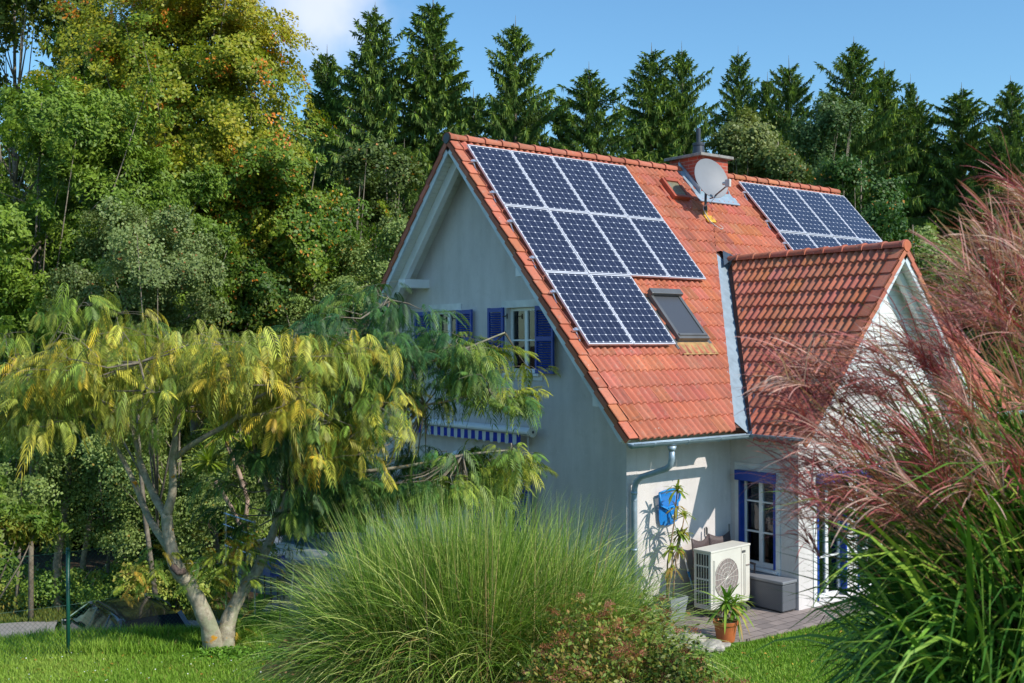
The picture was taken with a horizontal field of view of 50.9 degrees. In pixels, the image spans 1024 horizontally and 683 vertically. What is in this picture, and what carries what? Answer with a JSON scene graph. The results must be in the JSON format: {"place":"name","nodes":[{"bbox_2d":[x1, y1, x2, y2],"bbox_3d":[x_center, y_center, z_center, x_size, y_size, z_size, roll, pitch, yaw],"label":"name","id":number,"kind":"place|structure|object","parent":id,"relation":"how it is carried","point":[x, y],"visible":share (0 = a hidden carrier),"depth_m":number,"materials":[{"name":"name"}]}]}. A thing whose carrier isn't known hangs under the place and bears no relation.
{"place":"outdoors","nodes":[
{"label":"outdoors","id":0,"kind":"place"},
{"bbox_2d":[0,612,219,636],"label":"road","id":1,"kind":"structure","parent":0,"point":[37,626],"depth_m":29.26,"materials":[{"name":"asphalt"}]},
{"bbox_2d":[264,563,410,625],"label":"terrace","id":2,"kind":"structure","parent":0,"point":[273,603],"depth_m":18.02,"materials":[{"name":"stone"}]},
{"bbox_2d":[263,550,286,603],"bbox_3d":[-4.024,3.992,18.200,0.320,0.830,0.320,0,0,-38],"label":"garden chair","id":3,"kind":"object","parent":2,"relation":"on","point":[267,573],"visible":0.5,"depth_m":18.11,"materials":[{"name":"blue paint"}]},
{"bbox_2d":[285,549,327,599],"bbox_3d":[-3.624,4.042,18.600,0.860,0.732,0.860,0,0,-38],"label":"garden table","id":4,"kind":"object","parent":2,"relation":"on","point":[298,557],"visible":0.49,"depth_m":18.47,"materials":[{"name":"beige metal"}]},
{"bbox_2d":[236,532,411,595],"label":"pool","id":5,"kind":"structure","parent":2,"relation":"on","point":[309,546],"depth_m":19.52,"materials":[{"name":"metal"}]},
{"bbox_2d":[0,593,888,682],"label":"lawn grass","id":6,"kind":"structure","parent":0,"point":[151,644],"depth_m":14.99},
{"bbox_2d":[0,456,998,682],"bbox_3d":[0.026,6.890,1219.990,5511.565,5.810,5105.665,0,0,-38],"label":"ground","id":7,"kind":"structure","parent":0,"point":[76,564],"depth_m":31.62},
{"bbox_2d":[0,150,44,343],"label":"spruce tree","id":8,"kind":"object","parent":7,"relation":"on","point":[27,177],"visible":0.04,"depth_m":62.24,"materials":[{"name":"green plant"}]},
{"bbox_2d":[0,555,48,609],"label":"bramble","id":9,"kind":"object","parent":7,"relation":"on","point":[6,593],"visible":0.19,"depth_m":31.33,"materials":[{"name":"green plant"}]},
{"bbox_2d":[0,552,65,662],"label":"wire fence","id":10,"kind":"object","parent":7,"relation":"on","point":[30,605],"visible":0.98,"depth_m":14.90,"materials":[{"name":"green metal"}]},
{"bbox_2d":[0,475,72,598],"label":"cornel bush","id":11,"kind":"object","parent":7,"relation":"on","point":[21,525],"visible":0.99,"depth_m":26.86,"materials":[{"name":"green plant"}]},
{"bbox_2d":[3,557,71,613],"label":"bramble","id":12,"kind":"object","parent":7,"relation":"on","point":[38,594],"visible":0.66,"depth_m":30.75,"materials":[{"name":"green plant"}]},
{"bbox_2d":[0,373,98,614],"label":"alder bush","id":13,"kind":"object","parent":7,"relation":"on","point":[41,481],"visible":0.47,"depth_m":30.09,"materials":[{"name":"green plant"}]},
{"bbox_2d":[0,0,107,377],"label":"birch tree","id":14,"kind":"object","parent":7,"relation":"on","point":[12,12],"visible":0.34,"depth_m":42.13,"materials":[{"name":"green plant"}]},
{"bbox_2d":[53,413,73,611],"bbox_3d":[-12.910,5.021,31.018,0.651,5.958,0.269,0,0,-10],"label":"tree trunk","id":15,"kind":"object","parent":7,"relation":"on","point":[58,601],"visible":0.38,"depth_m":30.91,"materials":[{"name":"brown plant"}]},
{"bbox_2d":[38,566,104,607],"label":"bramble","id":16,"kind":"object","parent":7,"relation":"on","point":[77,573],"visible":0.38,"depth_m":30.89,"materials":[{"name":"green plant"}]},
{"bbox_2d":[0,0,168,555],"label":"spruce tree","id":17,"kind":"object","parent":7,"relation":"on","point":[84,66],"visible":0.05,"depth_m":41.06,"materials":[{"name":"green plant"}]},
{"bbox_2d":[1,349,188,573],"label":"alder bush","id":18,"kind":"object","parent":7,"relation":"on","point":[101,457],"visible":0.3,"depth_m":30.67,"materials":[{"name":"green plant"}]},
{"bbox_2d":[0,65,193,620],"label":"ash tree","id":19,"kind":"object","parent":7,"relation":"on","point":[63,128],"visible":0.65,"depth_m":29.29,"materials":[{"name":"green plant"}]},
{"bbox_2d":[64,566,131,607],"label":"bramble","id":20,"kind":"object","parent":7,"relation":"on","point":[93,590],"visible":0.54,"depth_m":30.68,"materials":[{"name":"green plant"}]},
{"bbox_2d":[80,554,143,600],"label":"bramble","id":21,"kind":"object","parent":7,"relation":"on","point":[119,563],"visible":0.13,"depth_m":31.30,"materials":[{"name":"green plant"}]},
{"bbox_2d":[55,593,189,633],"bbox_3d":[-9.165,6.881,25.378,2.268,1.753,4.724,0,0,-38],"label":"parked car","id":22,"kind":"object","parent":7,"relation":"on","point":[97,608],"visible":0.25,"depth_m":24.42,"materials":[{"name":"black paint"}]},
{"bbox_2d":[33,195,236,599],"bbox_3d":[-9.712,2.055,28.151,5.036,11.806,4.934,0,0,-38],"label":"hazel tree","id":23,"kind":"object","parent":7,"relation":"on","point":[182,267],"visible":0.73,"depth_m":27.81,"materials":[{"name":"green plant"}]},
{"bbox_2d":[79,467,199,565],"bbox_3d":[-10.759,5.702,31.957,3.998,4.519,3.909,0,0,-38],"label":"alder bush","id":24,"kind":"object","parent":7,"relation":"on","point":[128,530],"visible":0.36,"depth_m":30.43,"materials":[{"name":"green plant"}]},
{"bbox_2d":[44,141,243,564],"bbox_3d":[-10.884,1.041,31.369,5.209,13.869,5.389,0,0,-38],"label":"ash tree","id":25,"kind":"object","parent":7,"relation":"on","point":[198,187],"visible":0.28,"depth_m":30.48,"materials":[{"name":"green plant"}]},
{"bbox_2d":[109,556,183,604],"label":"bramble","id":26,"kind":"object","parent":7,"relation":"on","point":[127,577],"visible":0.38,"depth_m":30.46,"materials":[{"name":"green plant"}]},
{"bbox_2d":[66,530,231,654],"bbox_3d":[-5.326,3.768,16.005,2.586,1.741,0.062,0,0,-43],"label":"wire fence","id":27,"kind":"object","parent":7,"relation":"on","point":[68,599],"visible":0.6,"depth_m":15.52,"materials":[{"name":"green metal"}]},
{"bbox_2d":[92,395,255,608],"bbox_3d":[-9.845,4.533,31.195,4.863,6.923,4.734,0,0,-38],"label":"alder bush","id":28,"kind":"object","parent":7,"relation":"on","point":[179,517],"visible":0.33,"depth_m":30.29,"materials":[{"name":"green plant"}]},
{"bbox_2d":[22,0,327,571],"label":"beech tree","id":29,"kind":"object","parent":7,"relation":"on","point":[126,52],"visible":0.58,"depth_m":33.22,"materials":[{"name":"green plant"}]},
{"bbox_2d":[168,551,231,612],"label":"bramble","id":30,"kind":"object","parent":7,"relation":"on","point":[206,587],"visible":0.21,"depth_m":30.75,"materials":[{"name":"green plant"}]},
{"bbox_2d":[0,282,432,653],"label":"silk tree","id":31,"kind":"object","parent":7,"relation":"on","point":[42,393],"visible":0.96,"depth_m":14.45,"materials":[{"name":"green plant"}]},
{"bbox_2d":[178,414,264,618],"bbox_3d":[-5.026,3.028,18.994,1.745,3.851,1.420,0,0,-12],"label":"yucca tree","id":32,"kind":"object","parent":7,"relation":"on","point":[208,454],"visible":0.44,"depth_m":18.98,"materials":[{"name":"green plant"}]},
{"bbox_2d":[97,232,362,587],"bbox_3d":[-9.072,2.151,33.584,7.404,11.691,7.993,0,0,23],"label":"beech tree","id":33,"kind":"object","parent":7,"relation":"on","point":[254,280],"visible":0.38,"depth_m":31.89,"materials":[{"name":"green plant"}]},
{"bbox_2d":[170,645,294,663],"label":"ground cover","id":34,"kind":"object","parent":7,"relation":"on","point":[217,651],"visible":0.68,"depth_m":15.03,"materials":[{"name":"green plant"}]},
{"bbox_2d":[160,349,308,596],"bbox_3d":[-7.726,3.943,31.627,4.880,8.102,4.012,0,0,-38],"label":"alder bush","id":35,"kind":"object","parent":7,"relation":"on","point":[205,473],"visible":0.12,"depth_m":30.68,"materials":[{"name":"green plant"}]},
{"bbox_2d":[180,329,296,548],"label":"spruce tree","id":36,"kind":"object","parent":7,"relation":"on","point":[265,534],"depth_m":42.02,"materials":[{"name":"green plant"}]},
{"bbox_2d":[232,535,294,632],"bbox_3d":[-3.859,3.864,16.721,1.572,1.541,0.062,0,0,39],"label":"pool fence","id":37,"kind":"object","parent":7,"relation":"on","point":[235,579],"visible":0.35,"depth_m":16.59,"materials":[{"name":"metal"}]},
{"bbox_2d":[176,110,400,534],"bbox_3d":[-7.875,0.148,35.143,8.316,15.676,8.798,0,0,-38],"label":"beech tree","id":38,"kind":"object","parent":7,"relation":"on","point":[312,231],"visible":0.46,"depth_m":32.89,"materials":[{"name":"green plant"}]},
{"bbox_2d":[260,272,371,527],"bbox_3d":[-5.980,2.831,32.898,5.135,10.270,4.510,0,0,-38],"label":"alder bush","id":39,"kind":"object","parent":7,"relation":"on","point":[319,297],"visible":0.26,"depth_m":32.93,"materials":[{"name":"green plant"}]},
{"bbox_2d":[284,53,350,197],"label":"spruce tree","id":40,"kind":"object","parent":7,"relation":"on","point":[325,67],"visible":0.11,"depth_m":52.26,"materials":[{"name":"green plant"}]},
{"bbox_2d":[316,213,407,431],"bbox_3d":[-4.172,1.955,34.122,4.508,11.986,4.991,0,0,-38],"label":"alder bush","id":41,"kind":"object","parent":7,"relation":"on","point":[374,263],"visible":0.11,"depth_m":33.59,"materials":[{"name":"green plant"}]},
{"bbox_2d":[323,136,406,525],"bbox_3d":[-5.500,0.466,38.281,4.322,15.034,4.570,0,0,-38],"label":"bush","id":42,"kind":"object","parent":7,"relation":"on","point":[362,162],"visible":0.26,"depth_m":37.01,"materials":[{"name":"green plant"}]},
{"bbox_2d":[302,5,429,240],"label":"spruce tree","id":43,"kind":"object","parent":7,"relation":"on","point":[375,102],"visible":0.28,"depth_m":49.72,"materials":[{"name":"green plant"}]},
{"bbox_2d":[177,281,562,650],"bbox_3d":[-2.145,1.811,15.998,5.877,5.490,3.892,0,0,2],"label":"silk tree","id":44,"kind":"object","parent":7,"relation":"on","point":[468,374],"visible":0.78,"depth_m":15.40,"materials":[{"name":"green plant"}]},
{"bbox_2d":[337,150,428,301],"bbox_3d":[-4.540,0.469,38.883,3.548,15.045,3.862,0,0,-15],"label":"bush","id":45,"kind":"object","parent":7,"relation":"on","point":[401,170],"visible":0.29,"depth_m":38.99,"materials":[{"name":"green plant"}]},
{"bbox_2d":[337,138,428,233],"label":"spruce tree","id":46,"kind":"object","parent":7,"relation":"on","point":[407,202],"visible":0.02,"depth_m":46.76,"materials":[{"name":"green plant"}]},
{"bbox_2d":[368,2,487,235],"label":"spruce tree","id":47,"kind":"object","parent":7,"relation":"on","point":[446,107],"visible":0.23,"depth_m":50.04,"materials":[{"name":"green plant"}]},
{"bbox_2d":[446,87,495,137],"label":"spruce tree","id":48,"kind":"object","parent":7,"relation":"on","point":[474,119],"visible":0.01,"depth_m":57.41,"materials":[{"name":"green plant"}]},
{"bbox_2d":[197,465,760,682],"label":"fountain grass","id":49,"kind":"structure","parent":7,"relation":"on","point":[456,609],"depth_m":10.36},
{"bbox_2d":[468,15,571,146],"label":"spruce tree","id":50,"kind":"object","parent":7,"relation":"on","point":[507,104],"visible":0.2,"depth_m":49.37,"materials":[{"name":"green plant"}]},
{"bbox_2d":[547,105,576,147],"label":"spruce tree","id":51,"kind":"object","parent":7,"relation":"on","point":[557,121],"visible":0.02,"depth_m":49.55,"materials":[{"name":"green plant"}]},
{"bbox_2d":[508,635,620,682],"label":"spiraea bush","id":52,"kind":"object","parent":7,"relation":"on","point":[555,677],"visible":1,"depth_m":8.93,"materials":[{"name":"green plant"}]},
{"bbox_2d":[545,69,651,159],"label":"spruce tree","id":53,"kind":"object","parent":7,"relation":"on","point":[588,133],"visible":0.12,"depth_m":47.53,"materials":[{"name":"green plant"}]},
{"bbox_2d":[516,588,704,682],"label":"spiraea bush","id":54,"kind":"object","parent":7,"relation":"on","point":[624,646],"visible":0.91,"depth_m":9.49,"materials":[{"name":"green plant"}]},
{"bbox_2d":[607,42,691,164],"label":"spruce tree","id":55,"kind":"object","parent":7,"relation":"on","point":[653,106],"visible":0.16,"depth_m":53.60,"materials":[{"name":"green plant"}]},
{"bbox_2d":[625,626,721,682],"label":"spiraea bush","id":56,"kind":"object","parent":7,"relation":"on","point":[671,673],"visible":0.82,"depth_m":9.72,"materials":[{"name":"green plant"}]},
{"bbox_2d":[330,128,1023,610],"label":"house","id":57,"kind":"structure","parent":7,"relation":"on","point":[620,426],"depth_m":18.65,"materials":[{"name":"paint"}]},
{"bbox_2d":[430,311,455,372],"bbox_3d":[-1.264,0.009,20.991,0.210,1.215,0.990,0,0,-38],"label":"window","id":58,"kind":"structure","parent":57,"relation":"in","point":[451,326],"depth_m":21.04,"materials":[{"name":"white glass"}]},
{"bbox_2d":[388,415,536,538],"bbox_3d":[-1.065,2.471,20.440,0.200,1.973,4.619,0,0,-38],"label":"awning","id":59,"kind":"object","parent":57,"relation":"attached to","point":[481,431],"visible":0.62,"depth_m":19.73,"materials":[{"name":"fabric"}]},
{"bbox_2d":[502,307,539,375],"bbox_3d":[0.218,0.000,19.111,0.210,1.215,1.020,0,0,-38],"label":"window","id":60,"kind":"structure","parent":57,"relation":"in","point":[522,319],"depth_m":19.23,"materials":[{"name":"white glass"}]},
{"bbox_2d":[469,159,580,341],"bbox_3d":[1.764,-1.654,19.617,4.148,3.318,2.914,0,0,-38],"label":"panel rail","id":61,"kind":"object","parent":57,"relation":"attached to","point":[532,258],"visible":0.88,"depth_m":18.17,"materials":[{"name":"metal"}]},
{"bbox_2d":[467,144,546,208],"bbox_3d":[-0.100,-2.999,19.597,0.992,1.632,0.040,0,-42,-38],"label":"solar panel","id":62,"kind":"object","parent":61,"relation":"attached to","point":[506,177],"visible":1,"depth_m":19.56,"materials":[{"name":"blue glass"}]},
{"bbox_2d":[503,205,587,273],"bbox_3d":[0.585,-1.775,18.732,0.992,1.632,0.040,0,-42,-38],"label":"solar panel","id":63,"kind":"object","parent":61,"relation":"attached to","point":[545,240],"visible":1,"depth_m":18.70,"materials":[{"name":"blue glass"}]},
{"bbox_2d":[510,150,587,212],"bbox_3d":[0.692,-3.000,20.221,0.992,1.632,0.040,0,-42,-38],"label":"solar panel","id":64,"kind":"object","parent":61,"relation":"attached to","point":[549,182],"visible":1,"depth_m":20.20,"materials":[{"name":"blue glass"}]},
{"bbox_2d":[544,271,633,344],"bbox_3d":[1.272,-0.555,17.864,0.992,1.632,0.040,0,-42,-38],"label":"solar panel","id":65,"kind":"object","parent":61,"relation":"attached to","point":[589,310],"visible":1,"depth_m":17.82,"materials":[{"name":"blue glass"}]},
{"bbox_2d":[548,209,629,275],"bbox_3d":[1.378,-1.779,19.354,0.992,1.632,0.042,0,-42,-38],"label":"solar panel","id":66,"kind":"object","parent":61,"relation":"attached to","point":[589,243],"visible":1,"depth_m":19.32,"materials":[{"name":"blue glass"}]},
{"bbox_2d":[551,156,626,216],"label":"solar panel","id":67,"kind":"object","parent":61,"relation":"attached to","point":[589,187],"visible":1,"depth_m":20.82,"materials":[{"name":"blue glass"}]},
{"bbox_2d":[589,161,663,219],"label":"solar panel","id":68,"kind":"object","parent":61,"relation":"attached to","point":[627,192],"visible":1,"depth_m":21.44,"materials":[{"name":"blue glass"}]},
{"bbox_2d":[589,213,668,277],"bbox_3d":[2.170,-1.781,19.978,0.992,1.632,0.040,0,-42,-38],"label":"solar panel","id":69,"kind":"object","parent":61,"relation":"attached to","point":[631,248],"visible":1,"depth_m":19.95,"materials":[{"name":"blue glass"}]},
{"bbox_2d":[590,274,675,344],"bbox_3d":[2.063,-0.555,18.489,0.992,1.632,0.041,0,-42,-38],"label":"solar panel","id":70,"kind":"object","parent":61,"relation":"attached to","point":[633,311],"visible":1,"depth_m":18.46,"materials":[{"name":"blue glass"}]},
{"bbox_2d":[628,217,705,279],"bbox_3d":[2.962,-1.782,20.603,0.992,1.632,0.040,0,-42,-38],"label":"solar panel","id":71,"kind":"object","parent":61,"relation":"attached to","point":[668,250],"visible":1,"depth_m":20.57,"materials":[{"name":"blue glass"}]},
{"bbox_2d":[694,159,730,229],"bbox_3d":[4.216,-3.080,22.346,0.753,1.487,0.708,0,0,19],"label":"satellite dish","id":72,"kind":"object","parent":57,"relation":"attached to","point":[712,181],"visible":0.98,"depth_m":22.42,"materials":[{"name":"grey metal"}]},
{"bbox_2d":[734,469,777,574],"bbox_3d":[4.151,3.019,18.128,0.260,1.665,0.870,0,0,-38],"label":"window","id":73,"kind":"structure","parent":57,"relation":"in","point":[752,529],"depth_m":18.19,"materials":[{"name":"blue glass"}]},
{"bbox_2d":[741,191,786,249],"bbox_3d":[7.365,-2.336,24.800,4.150,2.128,1.846,0,0,-38],"label":"panel rail","id":74,"kind":"object","parent":57,"relation":"attached to","point":[765,221],"visible":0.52,"depth_m":23.73,"materials":[{"name":"metal"}]},
{"bbox_2d":[738,182,805,233],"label":"solar panel","id":75,"kind":"object","parent":74,"relation":"attached to","point":[772,208],"visible":1,"depth_m":24.27,"materials":[{"name":"blue glass"}]},
{"bbox_2d":[778,231,816,249],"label":"solar panel","id":76,"kind":"object","parent":74,"relation":"attached to","point":[795,241],"visible":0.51,"depth_m":23.69,"materials":[{"name":"blue glass"}]},
{"bbox_2d":[767,185,832,236],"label":"solar panel","id":77,"kind":"object","parent":74,"relation":"attached to","point":[800,211],"visible":1,"depth_m":24.91,"materials":[{"name":"blue glass"}]},
{"bbox_2d":[807,234,840,247],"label":"solar panel","id":78,"kind":"object","parent":74,"relation":"attached to","point":[819,241],"visible":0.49,"depth_m":24.37,"materials":[{"name":"blue glass"}]},
{"bbox_2d":[794,189,858,238],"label":"solar panel","id":79,"kind":"object","parent":74,"relation":"attached to","point":[827,215],"visible":1,"depth_m":25.53,"materials":[{"name":"blue glass"}]},
{"bbox_2d":[820,193,881,240],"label":"solar panel","id":80,"kind":"object","parent":74,"relation":"attached to","point":[851,217],"visible":0.88,"depth_m":26.17,"materials":[{"name":"blue glass"}]},
{"bbox_2d":[816,471,850,600],"bbox_3d":[5.332,3.246,18.020,0.860,2.110,0.260,0,0,-38],"label":"patio door","id":81,"kind":"structure","parent":57,"relation":"in","point":[822,547],"depth_m":18.08,"materials":[{"name":"white glass"}]},
{"bbox_2d":[650,41,721,155],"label":"spruce tree","id":82,"kind":"object","parent":7,"relation":"on","point":[682,70],"visible":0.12,"depth_m":54.38,"materials":[{"name":"green plant"}]},
{"bbox_2d":[679,663,748,682],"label":"spiraea bush","id":83,"kind":"object","parent":7,"relation":"on","point":[716,679],"visible":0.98,"depth_m":9.53,"materials":[{"name":"green plant"}]},
{"bbox_2d":[707,51,768,160],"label":"spruce tree","id":84,"kind":"object","parent":7,"relation":"on","point":[739,93],"visible":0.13,"depth_m":54.83,"materials":[{"name":"green plant"}]},
{"bbox_2d":[701,100,797,177],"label":"bush","id":85,"kind":"object","parent":7,"relation":"on","point":[746,131],"visible":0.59,"depth_m":39.07,"materials":[{"name":"green plant"}]},
{"bbox_2d":[755,72,782,134],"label":"spruce tree","id":86,"kind":"object","parent":7,"relation":"on","point":[764,90],"visible":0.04,"depth_m":56.63,"materials":[{"name":"green plant"}]},
{"bbox_2d":[737,142,815,184],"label":"bush","id":87,"kind":"object","parent":7,"relation":"on","point":[780,163],"visible":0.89,"depth_m":37.68,"materials":[{"name":"green plant"}]},
{"bbox_2d":[762,63,823,170],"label":"spruce tree","id":88,"kind":"object","parent":7,"relation":"on","point":[789,96],"visible":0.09,"depth_m":53.29,"materials":[{"name":"green plant"}]},
{"bbox_2d":[780,88,872,195],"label":"bush","id":89,"kind":"object","parent":7,"relation":"on","point":[834,117],"visible":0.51,"depth_m":40.39,"materials":[{"name":"green plant"}]},
{"bbox_2d":[808,152,925,251],"bbox_3d":[11.967,-0.856,35.862,3.882,10.934,3.914,0,0,-38],"label":"bush","id":90,"kind":"object","parent":7,"relation":"on","point":[880,214],"visible":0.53,"depth_m":35.35,"materials":[{"name":"green plant"}]},
{"bbox_2d":[813,41,934,227],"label":"spruce tree","id":91,"kind":"object","parent":7,"relation":"on","point":[859,87],"visible":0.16,"depth_m":52.35,"materials":[{"name":"green plant"}]},
{"bbox_2d":[734,129,1023,682],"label":"silver grass","id":92,"kind":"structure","parent":7,"relation":"on","point":[941,529],"depth_m":4.12,"materials":[{"name":"plant"}]},
{"bbox_2d":[864,63,929,180],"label":"spruce tree","id":93,"kind":"object","parent":7,"relation":"on","point":[888,90],"visible":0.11,"depth_m":55.70,"materials":[{"name":"green plant"}]},
{"bbox_2d":[899,73,923,150],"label":"spruce tree","id":94,"kind":"object","parent":7,"relation":"on","point":[910,95],"visible":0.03,"depth_m":57.90,"materials":[{"name":"green plant"}]},
{"bbox_2d":[890,99,971,329],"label":"spruce tree","id":95,"kind":"object","parent":7,"relation":"on","point":[914,114],"visible":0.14,"depth_m":53.45,"materials":[{"name":"green plant"}]},
{"bbox_2d":[906,221,973,310],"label":"bush","id":96,"kind":"object","parent":7,"relation":"on","point":[927,235],"visible":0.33,"depth_m":36.07,"materials":[{"name":"green plant"}]},
{"bbox_2d":[911,82,1020,390],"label":"spruce tree","id":97,"kind":"object","parent":7,"relation":"on","point":[955,146],"visible":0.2,"depth_m":52.38,"materials":[{"name":"green plant"}]},
{"bbox_2d":[949,75,1023,444],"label":"spruce tree","id":98,"kind":"object","parent":7,"relation":"on","point":[1012,130],"visible":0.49,"depth_m":49.85,"materials":[{"name":"green plant"}]},
{"bbox_2d":[0,0,1023,186],"label":"sky","id":99,"kind":"structure","parent":0,"point":[943,44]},
{"bbox_2d":[645,594,877,641],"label":"patio","id":100,"kind":"structure","parent":0,"point":[773,622],"depth_m":16.78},
{"bbox_2d":[652,479,695,621],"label":"potted plant","id":101,"kind":"object","parent":100,"relation":"on","point":[681,532],"visible":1,"depth_m":16.95,"materials":[{"name":"green plant"}]},
{"bbox_2d":[658,488,692,589],"bbox_3d":[2.710,3.378,17.581,0.858,1.975,0.107,0,0,-35],"label":"pool net","id":102,"kind":"object","parent":100,"relation":"on","point":[664,508],"visible":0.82,"depth_m":17.48,"materials":[{"name":"blue fabric"}]},
{"bbox_2d":[688,528,708,608],"bbox_3d":[3.303,3.748,17.645,0.610,1.251,0.636,0,0,44],"label":"garden chair","id":103,"kind":"object","parent":100,"relation":"on","point":[698,544],"visible":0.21,"depth_m":17.68,"materials":[{"name":"wicker"}]},
{"bbox_2d":[693,540,749,617],"bbox_3d":[3.269,3.842,17.561,1.066,1.062,0.879,0,0,-43],"label":"heat pump","id":104,"kind":"object","parent":100,"relation":"on","point":[725,565],"visible":0.9,"depth_m":17.16,"materials":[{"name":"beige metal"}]},
{"bbox_2d":[696,584,758,642],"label":"potted yucca","id":105,"kind":"object","parent":100,"relation":"on","point":[728,606],"visible":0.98,"depth_m":15.64,"materials":[{"name":"plant"}]},
{"bbox_2d":[705,524,755,572],"bbox_3d":[3.655,3.748,18.025,0.636,1.251,0.610,0,0,-32],"label":"garden chair","id":106,"kind":"object","parent":100,"relation":"on","point":[726,537],"visible":0.16,"depth_m":18.17,"materials":[{"name":"wicker"}]},
{"bbox_2d":[746,570,796,612],"bbox_3d":[4.096,4.116,17.831,0.380,0.510,1.260,0,0,-38],"label":"cushion box","id":107,"kind":"object","parent":100,"relation":"on","point":[763,594],"visible":0.53,"depth_m":17.44,"materials":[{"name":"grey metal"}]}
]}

